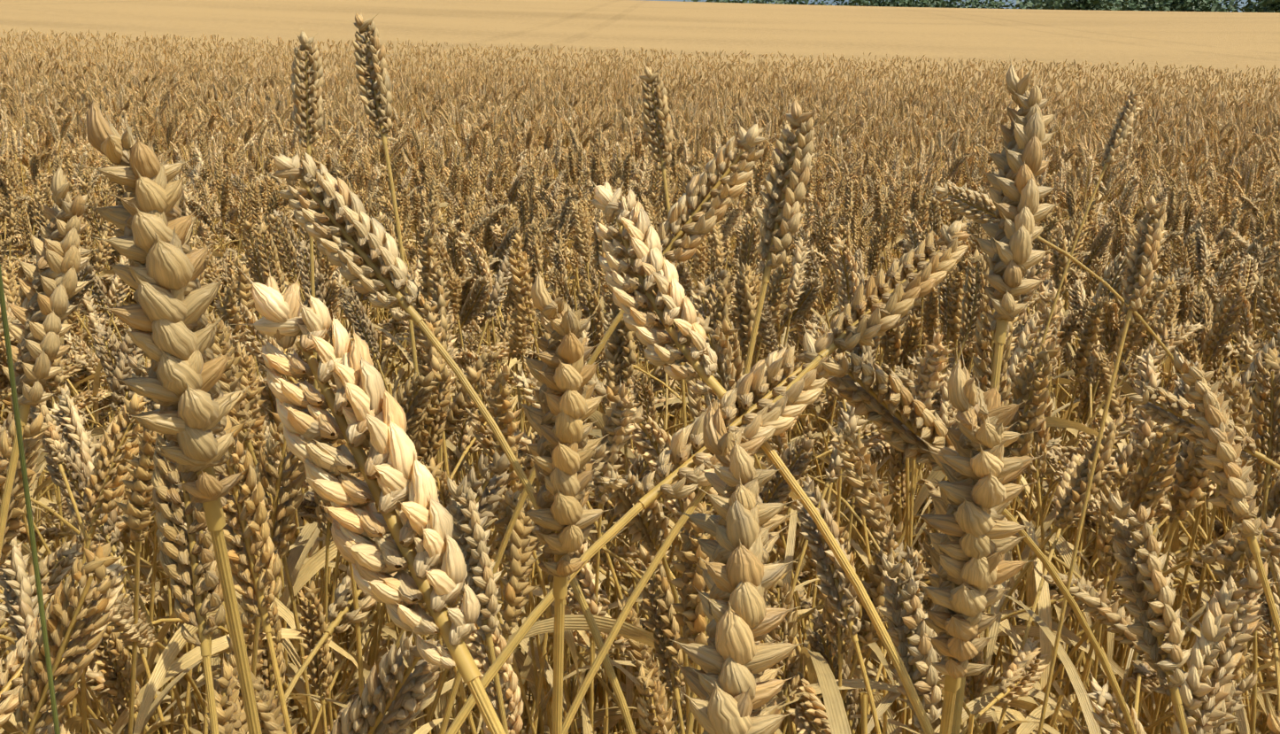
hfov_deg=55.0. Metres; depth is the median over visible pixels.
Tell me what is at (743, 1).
tree
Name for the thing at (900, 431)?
wheat ear
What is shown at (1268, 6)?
tree
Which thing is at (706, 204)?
wheat ear
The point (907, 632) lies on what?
wheat ear
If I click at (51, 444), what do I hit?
wheat ear
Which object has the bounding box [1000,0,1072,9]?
tree
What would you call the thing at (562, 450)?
wheat ear
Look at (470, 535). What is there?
wheat ear
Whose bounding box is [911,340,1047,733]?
wheat ear
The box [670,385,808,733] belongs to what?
wheat ear
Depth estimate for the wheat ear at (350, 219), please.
0.51 m
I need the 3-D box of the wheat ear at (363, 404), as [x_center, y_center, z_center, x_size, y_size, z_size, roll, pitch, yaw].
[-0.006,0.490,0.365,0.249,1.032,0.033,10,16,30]
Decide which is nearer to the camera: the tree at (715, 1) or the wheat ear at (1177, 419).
the wheat ear at (1177, 419)
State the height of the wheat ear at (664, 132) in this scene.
1.078 m
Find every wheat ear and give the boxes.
[0,157,99,559]
[28,400,135,724]
[72,83,262,733]
[124,353,231,638]
[151,431,225,733]
[224,257,506,733]
[261,140,637,733]
[290,25,329,728]
[347,11,446,693]
[439,117,773,733]
[444,469,508,733]
[445,320,852,733]
[516,261,614,733]
[562,214,982,733]
[579,173,934,733]
[634,63,693,728]
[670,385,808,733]
[686,91,819,733]
[813,347,1136,733]
[875,545,941,732]
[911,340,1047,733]
[933,179,1279,599]
[950,54,1062,733]
[1031,84,1141,383]
[1037,190,1168,733]
[1100,483,1193,733]
[1125,384,1279,470]
[1172,345,1279,643]
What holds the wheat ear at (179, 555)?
on the terrain at (537, 674)
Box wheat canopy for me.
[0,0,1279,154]
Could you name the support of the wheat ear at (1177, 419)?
on the terrain at (537, 674)
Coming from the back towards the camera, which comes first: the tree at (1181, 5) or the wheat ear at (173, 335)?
the tree at (1181, 5)
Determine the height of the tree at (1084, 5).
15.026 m
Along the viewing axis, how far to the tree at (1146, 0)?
265.22 m
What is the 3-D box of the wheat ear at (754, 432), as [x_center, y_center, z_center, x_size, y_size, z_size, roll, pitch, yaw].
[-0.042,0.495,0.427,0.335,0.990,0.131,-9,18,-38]
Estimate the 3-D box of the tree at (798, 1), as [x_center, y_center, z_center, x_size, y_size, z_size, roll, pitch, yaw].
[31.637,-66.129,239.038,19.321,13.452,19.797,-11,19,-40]
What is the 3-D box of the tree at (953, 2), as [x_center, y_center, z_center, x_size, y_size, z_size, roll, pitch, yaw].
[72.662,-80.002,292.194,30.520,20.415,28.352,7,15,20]
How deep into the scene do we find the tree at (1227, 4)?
252.30 m
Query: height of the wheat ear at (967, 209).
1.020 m
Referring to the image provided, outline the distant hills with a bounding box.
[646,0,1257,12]
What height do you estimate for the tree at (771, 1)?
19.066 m
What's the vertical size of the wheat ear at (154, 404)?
0.910 m
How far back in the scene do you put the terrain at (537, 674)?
2.24 m
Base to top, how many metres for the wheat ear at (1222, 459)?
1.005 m
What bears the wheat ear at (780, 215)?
on the terrain at (537, 674)
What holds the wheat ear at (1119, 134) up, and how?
on the terrain at (537, 674)
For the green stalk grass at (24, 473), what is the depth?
0.34 m
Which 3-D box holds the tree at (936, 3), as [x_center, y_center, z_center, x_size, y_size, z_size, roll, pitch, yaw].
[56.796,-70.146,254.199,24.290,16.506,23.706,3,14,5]
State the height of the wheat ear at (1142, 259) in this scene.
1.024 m
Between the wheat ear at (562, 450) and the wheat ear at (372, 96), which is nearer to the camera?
the wheat ear at (562, 450)
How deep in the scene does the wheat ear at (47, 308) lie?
0.40 m
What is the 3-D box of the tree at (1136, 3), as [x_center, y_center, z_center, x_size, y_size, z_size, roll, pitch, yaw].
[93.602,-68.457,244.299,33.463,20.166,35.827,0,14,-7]
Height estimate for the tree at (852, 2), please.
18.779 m
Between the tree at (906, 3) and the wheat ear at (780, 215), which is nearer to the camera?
the wheat ear at (780, 215)
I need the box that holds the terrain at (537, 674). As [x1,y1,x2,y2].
[9,416,1277,733]
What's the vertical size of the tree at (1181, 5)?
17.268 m
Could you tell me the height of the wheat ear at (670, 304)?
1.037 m
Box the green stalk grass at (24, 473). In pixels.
[0,263,60,733]
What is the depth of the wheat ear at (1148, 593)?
0.41 m
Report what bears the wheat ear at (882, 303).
on the terrain at (537, 674)
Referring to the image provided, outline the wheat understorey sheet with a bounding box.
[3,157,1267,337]
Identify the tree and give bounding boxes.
[683,0,747,3]
[720,0,771,3]
[739,0,802,4]
[764,0,835,5]
[824,0,891,7]
[849,0,931,7]
[869,0,963,7]
[924,0,998,8]
[942,0,1011,8]
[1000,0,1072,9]
[1019,0,1147,10]
[1022,0,1163,11]
[1115,0,1218,7]
[1125,0,1244,12]
[1184,0,1244,12]
[1208,0,1279,12]
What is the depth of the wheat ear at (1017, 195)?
0.39 m

